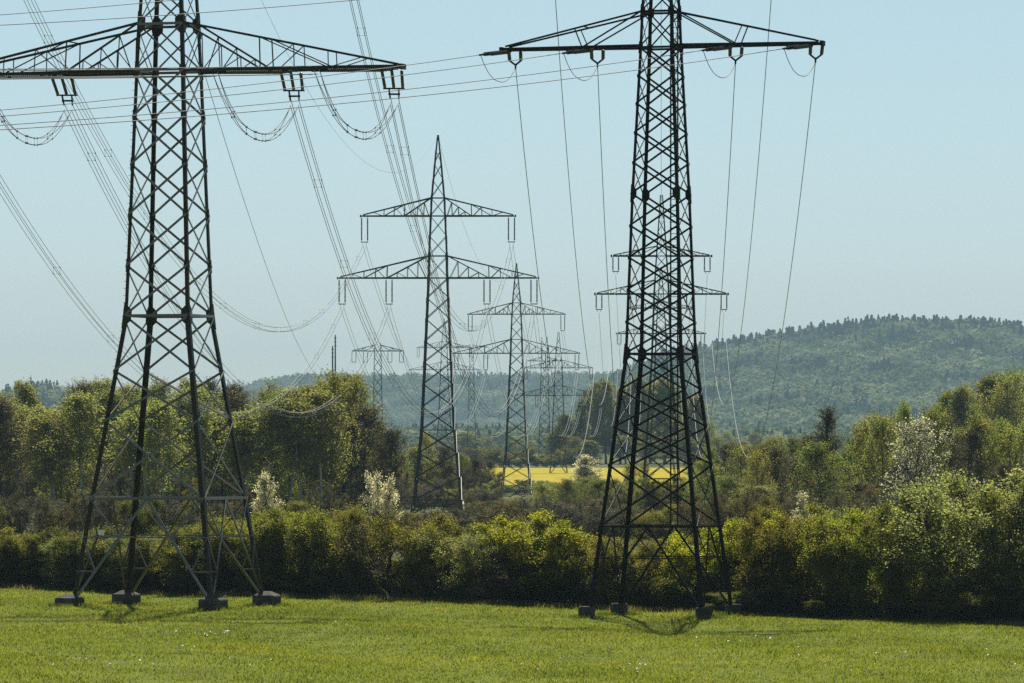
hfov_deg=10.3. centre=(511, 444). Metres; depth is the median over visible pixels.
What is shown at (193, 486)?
hedge shrub
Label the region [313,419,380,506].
bare tree
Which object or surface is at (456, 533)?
hedge shrub
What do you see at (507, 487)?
willow shrub
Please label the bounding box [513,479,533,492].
hedge shrub
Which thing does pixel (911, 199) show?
sky
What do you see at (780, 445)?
broadleaf tree
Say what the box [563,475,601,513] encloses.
broadleaf tree
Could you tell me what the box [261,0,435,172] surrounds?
power line
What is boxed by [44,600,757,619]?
weeds
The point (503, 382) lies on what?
conductor bundle
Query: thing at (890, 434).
birch tree
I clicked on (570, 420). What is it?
broadleaf tree
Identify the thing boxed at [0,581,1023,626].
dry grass
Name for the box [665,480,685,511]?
hedge shrub
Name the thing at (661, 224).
power line
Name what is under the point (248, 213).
power line
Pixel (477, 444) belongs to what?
broadleaf tree
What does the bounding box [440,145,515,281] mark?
power line
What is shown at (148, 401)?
birch tree
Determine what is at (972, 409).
broadleaf tree
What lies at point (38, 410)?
birch tree
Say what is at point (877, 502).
bare shrub
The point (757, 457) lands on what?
golden leaf tree
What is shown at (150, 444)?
birch tree
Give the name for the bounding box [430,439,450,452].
broadleaf tree
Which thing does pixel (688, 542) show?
hedge shrub
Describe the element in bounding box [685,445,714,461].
broadleaf tree
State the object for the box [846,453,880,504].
bare tree
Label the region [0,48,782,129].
power line
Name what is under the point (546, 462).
hedge shrub
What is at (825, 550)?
hedge shrub
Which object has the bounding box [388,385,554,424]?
hill
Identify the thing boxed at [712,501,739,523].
hedge shrub
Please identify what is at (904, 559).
willow shrub
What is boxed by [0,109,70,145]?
jumper loop
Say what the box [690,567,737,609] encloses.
thicket
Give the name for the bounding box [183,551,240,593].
thicket
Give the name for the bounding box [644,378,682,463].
broadleaf tree
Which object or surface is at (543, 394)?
lattice pylon
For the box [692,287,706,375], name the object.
power line
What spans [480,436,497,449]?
golden leaf tree
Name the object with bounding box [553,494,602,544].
bare shrub
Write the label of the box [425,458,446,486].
birch tree
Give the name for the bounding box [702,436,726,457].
golden leaf tree
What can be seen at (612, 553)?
hedge shrub
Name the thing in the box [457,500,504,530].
bare shrub
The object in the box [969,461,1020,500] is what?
bare tree
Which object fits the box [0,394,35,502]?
tree
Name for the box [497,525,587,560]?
hedge shrub
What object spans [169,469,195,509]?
bare shrub
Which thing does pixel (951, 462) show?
bare tree
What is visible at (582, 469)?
blossoming tree
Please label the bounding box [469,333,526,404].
conductor bundle
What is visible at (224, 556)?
hedge shrub
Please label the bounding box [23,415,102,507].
broadleaf tree
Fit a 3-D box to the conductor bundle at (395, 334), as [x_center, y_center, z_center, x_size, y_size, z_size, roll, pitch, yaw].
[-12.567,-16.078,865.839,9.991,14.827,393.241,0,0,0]
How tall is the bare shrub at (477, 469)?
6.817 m
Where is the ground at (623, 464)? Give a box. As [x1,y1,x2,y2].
[12,451,980,616]
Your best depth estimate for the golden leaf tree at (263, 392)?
650.54 m
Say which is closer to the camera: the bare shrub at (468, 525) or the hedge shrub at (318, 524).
the hedge shrub at (318, 524)
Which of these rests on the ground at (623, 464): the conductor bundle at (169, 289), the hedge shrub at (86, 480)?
the hedge shrub at (86, 480)
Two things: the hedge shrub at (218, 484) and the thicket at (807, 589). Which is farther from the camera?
the hedge shrub at (218, 484)
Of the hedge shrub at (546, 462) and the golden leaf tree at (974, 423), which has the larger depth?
the hedge shrub at (546, 462)
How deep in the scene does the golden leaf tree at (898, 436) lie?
644.33 m
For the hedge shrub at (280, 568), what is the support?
on the ground at (623, 464)
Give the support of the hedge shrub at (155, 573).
on the ground at (623, 464)
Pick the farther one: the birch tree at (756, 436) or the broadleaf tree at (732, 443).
the birch tree at (756, 436)
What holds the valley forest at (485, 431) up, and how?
on the ground at (623, 464)
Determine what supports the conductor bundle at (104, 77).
hanging from the lattice pylon at (209, 600)
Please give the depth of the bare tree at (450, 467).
778.96 m
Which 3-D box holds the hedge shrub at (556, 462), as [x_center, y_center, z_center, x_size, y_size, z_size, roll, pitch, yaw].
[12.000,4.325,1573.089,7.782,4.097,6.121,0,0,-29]
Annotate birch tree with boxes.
[0,388,17,480]
[0,393,24,463]
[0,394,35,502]
[0,396,44,521]
[0,409,47,529]
[9,376,43,457]
[10,410,77,507]
[20,405,60,472]
[20,436,82,526]
[24,404,60,523]
[48,389,112,527]
[72,391,129,500]
[83,385,129,524]
[85,372,117,466]
[102,409,169,495]
[106,404,182,522]
[115,382,152,470]
[123,390,180,495]
[129,399,190,505]
[148,379,175,461]
[158,390,215,505]
[161,382,217,529]
[170,405,226,481]
[175,372,211,477]
[177,385,230,454]
[207,409,272,501]
[219,408,281,504]
[229,401,276,503]
[245,397,300,493]
[260,393,325,515]
[272,396,322,504]
[274,383,309,399]
[281,422,343,514]
[291,386,351,502]
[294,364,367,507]
[294,381,315,396]
[300,441,353,502]
[306,376,341,405]
[337,372,380,457]
[403,445,427,485]
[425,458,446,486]
[447,431,478,448]
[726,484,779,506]
[744,432,765,446]
[872,415,904,466]
[964,416,995,477]
[1012,419,1023,460]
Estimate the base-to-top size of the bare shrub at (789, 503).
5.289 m
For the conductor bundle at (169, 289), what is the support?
hanging from the lattice pylon at (209, 600)
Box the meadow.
[0,588,1023,682]
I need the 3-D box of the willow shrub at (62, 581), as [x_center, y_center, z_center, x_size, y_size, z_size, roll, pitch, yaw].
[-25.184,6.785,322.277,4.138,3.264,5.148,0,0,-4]
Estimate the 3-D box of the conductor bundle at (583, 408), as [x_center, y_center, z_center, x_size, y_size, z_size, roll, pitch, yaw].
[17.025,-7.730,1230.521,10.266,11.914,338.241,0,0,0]
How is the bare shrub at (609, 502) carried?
on the ground at (623, 464)
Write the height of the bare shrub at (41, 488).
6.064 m
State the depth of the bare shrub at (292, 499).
602.64 m
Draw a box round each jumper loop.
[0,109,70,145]
[212,72,298,141]
[314,70,398,139]
[481,57,515,81]
[564,55,596,80]
[703,51,734,77]
[784,50,814,76]
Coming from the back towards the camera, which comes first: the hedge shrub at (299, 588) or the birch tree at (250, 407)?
the birch tree at (250, 407)
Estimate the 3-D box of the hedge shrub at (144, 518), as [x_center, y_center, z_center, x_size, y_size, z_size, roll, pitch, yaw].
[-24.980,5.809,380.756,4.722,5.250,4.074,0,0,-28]
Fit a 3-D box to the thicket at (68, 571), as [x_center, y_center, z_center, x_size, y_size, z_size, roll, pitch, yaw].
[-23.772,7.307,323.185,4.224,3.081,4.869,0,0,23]
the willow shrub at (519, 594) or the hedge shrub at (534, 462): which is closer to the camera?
the willow shrub at (519, 594)
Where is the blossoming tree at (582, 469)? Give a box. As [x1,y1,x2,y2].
[570,453,606,485]
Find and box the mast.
[335,335,335,374]
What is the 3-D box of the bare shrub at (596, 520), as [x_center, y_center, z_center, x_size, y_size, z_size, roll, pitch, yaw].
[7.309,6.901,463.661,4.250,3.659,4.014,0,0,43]
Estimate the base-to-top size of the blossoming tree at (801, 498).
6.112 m
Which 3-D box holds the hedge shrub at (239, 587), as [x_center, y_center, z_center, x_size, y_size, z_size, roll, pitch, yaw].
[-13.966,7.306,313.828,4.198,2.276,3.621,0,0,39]
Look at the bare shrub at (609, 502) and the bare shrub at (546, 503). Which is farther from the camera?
the bare shrub at (609, 502)
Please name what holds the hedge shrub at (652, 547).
on the ground at (623, 464)
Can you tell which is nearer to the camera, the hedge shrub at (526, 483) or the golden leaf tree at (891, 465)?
the golden leaf tree at (891, 465)
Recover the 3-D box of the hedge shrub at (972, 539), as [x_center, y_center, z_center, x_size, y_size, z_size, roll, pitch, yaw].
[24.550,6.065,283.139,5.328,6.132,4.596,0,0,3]
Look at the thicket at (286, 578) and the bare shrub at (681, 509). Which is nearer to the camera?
the thicket at (286, 578)
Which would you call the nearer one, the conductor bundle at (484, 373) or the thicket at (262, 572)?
the thicket at (262, 572)
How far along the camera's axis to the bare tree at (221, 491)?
563.72 m
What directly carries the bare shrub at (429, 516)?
on the ground at (623, 464)
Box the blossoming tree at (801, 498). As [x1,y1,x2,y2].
[789,489,815,525]
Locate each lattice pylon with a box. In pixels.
[0,0,405,609]
[337,135,537,516]
[352,343,403,426]
[408,319,479,453]
[453,263,579,496]
[456,345,486,448]
[479,0,824,618]
[513,335,603,472]
[526,340,562,457]
[594,195,728,512]
[616,267,705,482]
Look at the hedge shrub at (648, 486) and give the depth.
676.81 m
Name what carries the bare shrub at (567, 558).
on the ground at (623, 464)
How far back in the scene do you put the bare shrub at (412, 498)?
736.57 m
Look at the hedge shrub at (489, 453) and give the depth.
1568.12 m
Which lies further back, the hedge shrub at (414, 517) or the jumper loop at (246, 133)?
the hedge shrub at (414, 517)
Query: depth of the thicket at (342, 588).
309.77 m
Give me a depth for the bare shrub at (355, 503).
590.22 m
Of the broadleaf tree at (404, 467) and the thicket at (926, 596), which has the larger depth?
the broadleaf tree at (404, 467)
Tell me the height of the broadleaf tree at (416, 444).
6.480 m
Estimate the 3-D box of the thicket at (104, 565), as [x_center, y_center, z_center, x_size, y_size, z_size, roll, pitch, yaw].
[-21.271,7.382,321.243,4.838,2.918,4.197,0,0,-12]
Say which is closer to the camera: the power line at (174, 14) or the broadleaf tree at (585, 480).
the power line at (174, 14)
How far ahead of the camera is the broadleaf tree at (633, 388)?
1659.35 m
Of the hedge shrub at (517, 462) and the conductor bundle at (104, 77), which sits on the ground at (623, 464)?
the hedge shrub at (517, 462)
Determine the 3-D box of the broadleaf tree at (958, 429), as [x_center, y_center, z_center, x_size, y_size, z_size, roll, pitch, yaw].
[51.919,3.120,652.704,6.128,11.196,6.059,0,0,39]
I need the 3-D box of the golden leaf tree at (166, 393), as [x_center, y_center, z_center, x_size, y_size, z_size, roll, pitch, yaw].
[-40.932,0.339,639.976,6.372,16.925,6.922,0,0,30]
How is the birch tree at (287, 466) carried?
on the ground at (623, 464)
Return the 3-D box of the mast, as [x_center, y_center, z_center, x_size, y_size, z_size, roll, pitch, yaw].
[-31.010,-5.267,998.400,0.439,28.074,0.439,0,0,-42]
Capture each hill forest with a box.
[220,370,613,427]
[568,313,1023,443]
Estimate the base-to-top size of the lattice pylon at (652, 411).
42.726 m
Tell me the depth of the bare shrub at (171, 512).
391.27 m
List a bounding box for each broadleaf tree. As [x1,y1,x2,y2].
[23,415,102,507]
[46,398,118,497]
[110,405,179,495]
[176,463,194,475]
[188,412,235,495]
[245,388,301,501]
[250,395,296,499]
[264,401,307,504]
[366,418,402,473]
[397,452,414,509]
[403,442,431,452]
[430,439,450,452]
[457,431,482,450]
[495,440,521,451]
[509,437,528,450]
[527,484,562,509]
[542,431,566,457]
[546,477,585,505]
[553,412,575,449]
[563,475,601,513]
[570,385,605,457]
[577,439,603,464]
[582,376,618,463]
[582,478,621,511]
[605,385,638,463]
[606,436,641,463]
[613,376,657,461]
[621,462,641,504]
[636,440,665,461]
[638,381,667,462]
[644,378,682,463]
[652,435,674,463]
[662,387,687,452]
[673,438,699,464]
[678,394,713,449]
[679,471,717,507]
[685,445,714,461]
[686,457,732,507]
[691,420,718,452]
[695,443,723,487]
[699,473,748,506]
[718,432,737,449]
[719,438,747,487]
[743,433,794,493]
[744,438,779,486]
[778,432,814,492]
[782,439,857,513]
[803,463,850,506]
[813,434,848,494]
[828,448,869,507]
[839,432,862,506]
[853,410,906,505]
[885,394,920,491]
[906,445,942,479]
[911,401,953,486]
[933,475,978,511]
[934,388,954,473]
[945,385,974,473]
[947,424,986,480]
[955,401,995,469]
[971,371,1009,481]
[975,446,1022,488]
[985,386,1023,455]
[985,414,1017,480]
[995,365,1023,442]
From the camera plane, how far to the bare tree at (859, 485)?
491.88 m
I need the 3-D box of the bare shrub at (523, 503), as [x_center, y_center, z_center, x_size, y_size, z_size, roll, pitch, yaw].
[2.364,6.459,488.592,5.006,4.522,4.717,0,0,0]
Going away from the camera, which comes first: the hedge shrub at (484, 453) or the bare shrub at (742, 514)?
the bare shrub at (742, 514)
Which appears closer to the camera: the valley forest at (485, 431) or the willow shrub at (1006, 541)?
the willow shrub at (1006, 541)
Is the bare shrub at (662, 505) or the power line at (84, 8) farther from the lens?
the bare shrub at (662, 505)
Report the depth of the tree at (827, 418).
523.82 m
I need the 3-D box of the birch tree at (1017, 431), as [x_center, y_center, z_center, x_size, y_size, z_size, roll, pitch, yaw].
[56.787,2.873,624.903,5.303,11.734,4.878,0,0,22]
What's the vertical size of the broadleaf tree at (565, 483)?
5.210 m
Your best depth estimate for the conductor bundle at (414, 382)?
746.46 m
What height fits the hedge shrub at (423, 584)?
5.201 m
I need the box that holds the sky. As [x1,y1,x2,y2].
[0,0,1023,398]
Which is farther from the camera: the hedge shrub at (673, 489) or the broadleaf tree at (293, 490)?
the hedge shrub at (673, 489)
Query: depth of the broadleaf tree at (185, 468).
664.86 m
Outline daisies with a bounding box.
[44,619,1023,681]
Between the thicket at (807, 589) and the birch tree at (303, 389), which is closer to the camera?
the thicket at (807, 589)
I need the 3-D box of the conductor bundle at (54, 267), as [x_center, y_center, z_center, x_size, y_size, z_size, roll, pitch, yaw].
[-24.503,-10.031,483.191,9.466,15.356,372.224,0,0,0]
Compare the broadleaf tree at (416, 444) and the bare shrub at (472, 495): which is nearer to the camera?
the bare shrub at (472, 495)
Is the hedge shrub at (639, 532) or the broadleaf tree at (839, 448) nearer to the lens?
the hedge shrub at (639, 532)
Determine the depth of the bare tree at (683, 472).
742.94 m
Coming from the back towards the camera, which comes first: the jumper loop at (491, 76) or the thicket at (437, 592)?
the thicket at (437, 592)
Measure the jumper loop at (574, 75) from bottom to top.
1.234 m
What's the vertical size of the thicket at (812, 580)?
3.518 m
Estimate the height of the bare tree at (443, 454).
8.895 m
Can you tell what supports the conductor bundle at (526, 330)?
hanging from the lattice pylon at (423, 403)
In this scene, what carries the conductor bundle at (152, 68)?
hanging from the lattice pylon at (209, 600)
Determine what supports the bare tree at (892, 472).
on the ground at (623, 464)
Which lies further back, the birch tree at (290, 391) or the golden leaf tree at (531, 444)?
the golden leaf tree at (531, 444)
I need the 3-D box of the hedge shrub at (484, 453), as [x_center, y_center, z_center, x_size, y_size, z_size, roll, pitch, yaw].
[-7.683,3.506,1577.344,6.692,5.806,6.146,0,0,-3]
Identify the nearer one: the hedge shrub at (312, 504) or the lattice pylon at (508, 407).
the hedge shrub at (312, 504)
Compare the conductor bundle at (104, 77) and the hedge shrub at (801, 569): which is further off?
the hedge shrub at (801, 569)
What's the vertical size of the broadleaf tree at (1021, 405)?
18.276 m
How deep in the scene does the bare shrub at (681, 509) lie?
421.20 m
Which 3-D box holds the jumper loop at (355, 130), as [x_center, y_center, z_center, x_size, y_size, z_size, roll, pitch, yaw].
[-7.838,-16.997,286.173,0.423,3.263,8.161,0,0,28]
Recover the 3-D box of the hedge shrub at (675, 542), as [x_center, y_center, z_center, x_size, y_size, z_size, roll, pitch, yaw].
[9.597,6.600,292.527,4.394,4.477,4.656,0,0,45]
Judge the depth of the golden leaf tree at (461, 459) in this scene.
756.92 m
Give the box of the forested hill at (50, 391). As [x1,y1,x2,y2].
[0,378,74,412]
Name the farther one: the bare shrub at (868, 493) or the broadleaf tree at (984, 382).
the broadleaf tree at (984, 382)
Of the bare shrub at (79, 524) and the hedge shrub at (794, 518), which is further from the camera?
the bare shrub at (79, 524)
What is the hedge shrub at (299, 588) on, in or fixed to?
on the ground at (623, 464)
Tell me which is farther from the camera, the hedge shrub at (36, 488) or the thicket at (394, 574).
the hedge shrub at (36, 488)
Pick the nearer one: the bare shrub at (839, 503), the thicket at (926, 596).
the thicket at (926, 596)
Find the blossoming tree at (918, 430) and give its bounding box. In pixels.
[879,413,956,502]
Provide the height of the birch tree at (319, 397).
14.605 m
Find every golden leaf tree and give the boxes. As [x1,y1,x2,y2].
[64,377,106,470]
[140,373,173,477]
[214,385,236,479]
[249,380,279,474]
[327,370,372,508]
[418,431,441,486]
[450,451,472,491]
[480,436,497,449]
[528,441,540,450]
[560,436,584,452]
[594,432,611,463]
[636,459,653,495]
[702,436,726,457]
[717,442,760,496]
[737,448,780,505]
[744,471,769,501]
[748,458,798,500]
[842,413,891,494]
[878,446,908,504]
[884,414,921,489]
[954,410,1022,497]
[955,447,997,500]
[957,380,989,491]
[975,391,1022,456]
[982,370,1023,454]
[982,421,1023,483]
[997,391,1023,464]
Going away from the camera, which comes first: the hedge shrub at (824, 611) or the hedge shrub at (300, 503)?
the hedge shrub at (824, 611)
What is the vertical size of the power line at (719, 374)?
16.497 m
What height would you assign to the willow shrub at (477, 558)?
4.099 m
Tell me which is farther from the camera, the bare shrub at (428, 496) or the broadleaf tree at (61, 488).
the bare shrub at (428, 496)
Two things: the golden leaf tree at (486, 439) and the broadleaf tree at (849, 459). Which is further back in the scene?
the golden leaf tree at (486, 439)
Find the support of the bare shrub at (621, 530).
on the ground at (623, 464)
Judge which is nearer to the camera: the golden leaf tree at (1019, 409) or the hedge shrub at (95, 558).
the hedge shrub at (95, 558)
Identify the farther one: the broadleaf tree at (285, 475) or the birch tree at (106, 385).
the birch tree at (106, 385)
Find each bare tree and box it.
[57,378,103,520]
[97,408,135,500]
[194,415,243,504]
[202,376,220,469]
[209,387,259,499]
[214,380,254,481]
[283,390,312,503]
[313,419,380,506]
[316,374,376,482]
[327,401,410,510]
[351,426,417,504]
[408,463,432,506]
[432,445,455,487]
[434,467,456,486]
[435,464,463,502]
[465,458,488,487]
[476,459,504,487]
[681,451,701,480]
[704,443,742,495]
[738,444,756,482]
[758,445,801,501]
[780,454,813,502]
[788,432,834,490]
[795,480,845,517]
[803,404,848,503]
[824,479,880,512]
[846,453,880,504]
[853,432,888,490]
[867,460,919,503]
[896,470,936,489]
[916,409,975,500]
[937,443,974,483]
[940,428,997,498]
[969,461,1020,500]
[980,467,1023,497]
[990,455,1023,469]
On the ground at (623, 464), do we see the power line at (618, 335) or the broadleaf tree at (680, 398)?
the broadleaf tree at (680, 398)
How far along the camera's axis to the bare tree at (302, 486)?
586.40 m
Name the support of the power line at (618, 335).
attached to the lattice pylon at (654, 293)
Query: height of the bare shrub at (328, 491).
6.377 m
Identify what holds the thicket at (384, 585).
on the ground at (623, 464)
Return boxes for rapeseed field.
[318,468,804,484]
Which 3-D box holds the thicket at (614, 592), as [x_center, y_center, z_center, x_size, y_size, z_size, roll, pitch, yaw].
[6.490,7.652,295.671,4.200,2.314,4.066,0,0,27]
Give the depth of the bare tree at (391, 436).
561.98 m
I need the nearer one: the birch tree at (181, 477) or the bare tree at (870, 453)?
the birch tree at (181, 477)
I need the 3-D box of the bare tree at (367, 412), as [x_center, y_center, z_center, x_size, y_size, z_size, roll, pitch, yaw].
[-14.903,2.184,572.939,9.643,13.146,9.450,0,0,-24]
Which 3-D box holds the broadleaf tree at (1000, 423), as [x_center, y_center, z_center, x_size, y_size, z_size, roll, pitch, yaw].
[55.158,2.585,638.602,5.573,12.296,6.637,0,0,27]
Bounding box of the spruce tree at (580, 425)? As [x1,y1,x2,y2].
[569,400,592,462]
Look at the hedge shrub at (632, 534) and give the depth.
485.02 m
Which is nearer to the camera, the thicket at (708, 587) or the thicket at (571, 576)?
the thicket at (708, 587)
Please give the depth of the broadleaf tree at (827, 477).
560.08 m
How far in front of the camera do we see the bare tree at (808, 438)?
626.19 m
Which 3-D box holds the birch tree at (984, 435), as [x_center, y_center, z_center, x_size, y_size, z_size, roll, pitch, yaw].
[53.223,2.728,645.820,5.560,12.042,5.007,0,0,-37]
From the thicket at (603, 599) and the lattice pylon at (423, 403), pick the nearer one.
the thicket at (603, 599)
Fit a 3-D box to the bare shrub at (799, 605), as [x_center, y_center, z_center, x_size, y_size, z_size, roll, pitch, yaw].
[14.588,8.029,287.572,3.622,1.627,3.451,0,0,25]
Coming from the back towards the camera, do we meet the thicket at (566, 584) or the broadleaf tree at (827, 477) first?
the broadleaf tree at (827, 477)
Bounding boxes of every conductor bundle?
[0,66,314,77]
[0,68,215,79]
[0,175,343,417]
[24,0,365,331]
[64,106,390,416]
[291,101,488,416]
[340,307,456,435]
[349,0,512,330]
[363,246,470,388]
[387,307,486,435]
[390,100,535,416]
[456,372,514,436]
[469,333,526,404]
[485,308,547,435]
[486,374,533,436]
[510,246,563,388]
[532,308,577,435]
[546,372,580,436]
[562,337,590,401]
[576,375,601,434]
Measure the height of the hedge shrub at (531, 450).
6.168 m
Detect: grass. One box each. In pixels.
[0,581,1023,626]
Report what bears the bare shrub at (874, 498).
on the ground at (623, 464)
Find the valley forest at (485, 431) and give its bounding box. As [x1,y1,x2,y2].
[368,421,867,453]
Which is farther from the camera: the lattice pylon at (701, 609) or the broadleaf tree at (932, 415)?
the broadleaf tree at (932, 415)
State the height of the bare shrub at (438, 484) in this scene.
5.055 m
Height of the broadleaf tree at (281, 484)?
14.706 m
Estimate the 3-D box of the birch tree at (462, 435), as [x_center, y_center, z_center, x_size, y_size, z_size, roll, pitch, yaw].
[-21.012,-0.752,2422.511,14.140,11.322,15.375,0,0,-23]
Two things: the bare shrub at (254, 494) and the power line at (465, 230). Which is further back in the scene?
the power line at (465, 230)
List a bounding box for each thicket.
[0,545,41,587]
[29,554,59,586]
[54,552,96,588]
[98,560,146,591]
[124,547,163,590]
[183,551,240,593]
[234,555,286,593]
[263,561,317,594]
[315,551,392,596]
[353,566,404,597]
[382,556,433,598]
[400,548,444,596]
[430,553,491,601]
[440,567,504,601]
[510,559,574,605]
[550,561,582,605]
[561,560,602,606]
[572,559,629,606]
[595,574,646,608]
[619,564,676,608]
[648,571,715,611]
[675,571,723,607]
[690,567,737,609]
[714,578,767,613]
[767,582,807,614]
[776,570,822,616]
[800,583,848,616]
[849,577,893,619]
[857,569,920,617]
[880,571,928,616]
[911,572,986,615]
[944,582,998,619]
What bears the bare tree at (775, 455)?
on the ground at (623, 464)
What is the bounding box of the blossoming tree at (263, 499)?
[250,470,285,517]
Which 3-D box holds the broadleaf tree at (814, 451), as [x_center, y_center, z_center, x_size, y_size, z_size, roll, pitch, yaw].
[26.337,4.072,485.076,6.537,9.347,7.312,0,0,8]
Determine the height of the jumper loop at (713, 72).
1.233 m
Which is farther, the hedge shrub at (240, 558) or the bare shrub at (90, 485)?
the bare shrub at (90, 485)
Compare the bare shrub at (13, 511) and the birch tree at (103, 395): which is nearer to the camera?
the bare shrub at (13, 511)
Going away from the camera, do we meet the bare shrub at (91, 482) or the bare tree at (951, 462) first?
the bare tree at (951, 462)
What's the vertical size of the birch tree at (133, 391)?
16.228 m
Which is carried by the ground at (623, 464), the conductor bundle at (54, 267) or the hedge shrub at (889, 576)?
the hedge shrub at (889, 576)
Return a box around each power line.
[0,0,173,14]
[0,0,353,25]
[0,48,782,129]
[0,50,701,125]
[0,53,562,116]
[2,55,478,109]
[204,72,352,382]
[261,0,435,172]
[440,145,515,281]
[515,69,598,457]
[555,0,615,404]
[597,67,633,456]
[599,317,618,423]
[616,289,629,388]
[661,195,661,253]
[689,64,735,457]
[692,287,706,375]
[703,316,723,425]
[707,3,770,404]
[724,63,815,457]
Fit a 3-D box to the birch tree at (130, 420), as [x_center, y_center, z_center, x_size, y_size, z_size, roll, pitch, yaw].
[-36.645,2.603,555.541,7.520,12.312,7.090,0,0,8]
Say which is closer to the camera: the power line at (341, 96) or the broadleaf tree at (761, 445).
the power line at (341, 96)
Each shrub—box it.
[0,486,56,538]
[0,500,24,537]
[0,502,15,533]
[0,525,35,584]
[0,531,59,588]
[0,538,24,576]
[1,467,25,506]
[1,473,12,509]
[19,469,40,521]
[24,466,55,511]
[24,496,66,532]
[31,472,63,508]
[31,537,98,590]
[34,491,82,540]
[34,523,130,591]
[48,475,84,523]
[58,502,102,538]
[68,473,89,515]
[74,488,130,540]
[80,573,123,590]
[84,471,109,502]
[86,467,118,504]
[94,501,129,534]
[94,533,160,589]
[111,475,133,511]
[111,536,183,592]
[112,493,163,539]
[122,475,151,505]
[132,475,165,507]
[141,506,183,532]
[146,522,225,593]
[148,473,179,520]
[151,500,201,539]
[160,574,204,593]
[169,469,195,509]
[178,475,213,506]
[180,499,237,526]
[186,512,250,592]
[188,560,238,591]
[192,499,243,527]
[207,478,240,506]
[207,509,290,595]
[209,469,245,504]
[223,486,284,523]
[232,559,267,593]
[244,505,342,588]
[245,474,280,502]
[259,498,378,595]
[266,472,293,504]
[270,580,323,597]
[275,500,307,516]
[280,487,309,515]
[302,494,348,513]
[306,482,347,516]
[316,507,408,560]
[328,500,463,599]
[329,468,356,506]
[330,506,399,596]
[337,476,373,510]
[345,482,380,513]
[358,470,405,554]
[365,506,407,537]
[369,512,420,541]
[373,511,459,600]
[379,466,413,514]
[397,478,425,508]
[398,507,436,555]
[400,487,433,509]
[405,487,436,512]
[410,532,527,600]
[414,520,490,599]
[415,511,449,524]
[418,506,472,531]
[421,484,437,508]
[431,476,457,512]
[433,488,472,509]
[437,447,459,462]
[447,453,475,488]
[450,487,481,509]
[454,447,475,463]
[455,516,489,533]
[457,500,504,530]
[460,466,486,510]
[462,447,485,461]
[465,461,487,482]
[468,488,506,507]
[469,481,497,505]
[471,508,594,604]
[471,523,563,602]
[474,498,524,526]
[476,448,488,464]
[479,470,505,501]
[480,448,503,464]
[490,498,549,530]
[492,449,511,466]
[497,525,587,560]
[498,485,510,493]
[499,452,517,466]
[505,485,524,493]
[508,457,530,466]
[513,447,539,466]
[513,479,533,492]
[517,494,554,533]
[524,482,558,500]
[524,496,533,511]
[530,454,546,466]
[530,497,584,533]
[534,500,586,531]
[536,457,556,466]
[547,454,567,466]
[549,482,569,505]
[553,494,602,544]
[555,449,569,466]
[555,530,595,565]
[558,589,599,604]
[562,447,582,466]
[569,484,586,504]
[570,532,639,595]
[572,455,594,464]
[572,508,630,541]
[579,492,621,536]
[589,476,619,499]
[589,503,642,544]
[593,538,669,603]
[598,478,620,506]
[605,510,647,540]
[611,480,640,509]
[614,593,662,608]
[630,517,653,543]
[630,536,706,609]
[631,502,686,542]
[635,491,646,511]
[637,477,669,511]
[652,488,674,512]
[654,531,738,600]
[662,530,732,551]
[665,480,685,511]
[671,488,731,544]
[673,506,713,537]
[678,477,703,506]
[693,590,725,609]
[698,516,764,583]
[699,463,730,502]
[699,519,796,570]
[702,488,759,531]
[705,591,757,611]
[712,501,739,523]
[724,512,813,570]
[730,488,786,520]
[730,506,809,614]
[732,585,796,614]
[743,508,832,614]
[745,485,800,523]
[766,590,821,616]
[767,491,819,518]
[775,513,815,575]
[787,487,846,518]
[793,498,885,617]
[800,600,850,617]
[806,503,879,574]
[820,497,868,519]
[823,503,897,616]
[831,486,882,517]
[848,601,888,617]
[849,495,935,619]
[854,494,891,523]
[869,484,911,524]
[876,463,1023,614]
[876,531,947,573]
[878,599,926,620]
[940,497,999,584]
[945,588,1005,622]
[947,486,1023,618]
[952,512,990,586]
[976,466,1023,619]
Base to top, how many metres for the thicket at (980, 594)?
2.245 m
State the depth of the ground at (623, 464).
1567.55 m
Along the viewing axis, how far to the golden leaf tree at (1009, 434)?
534.97 m

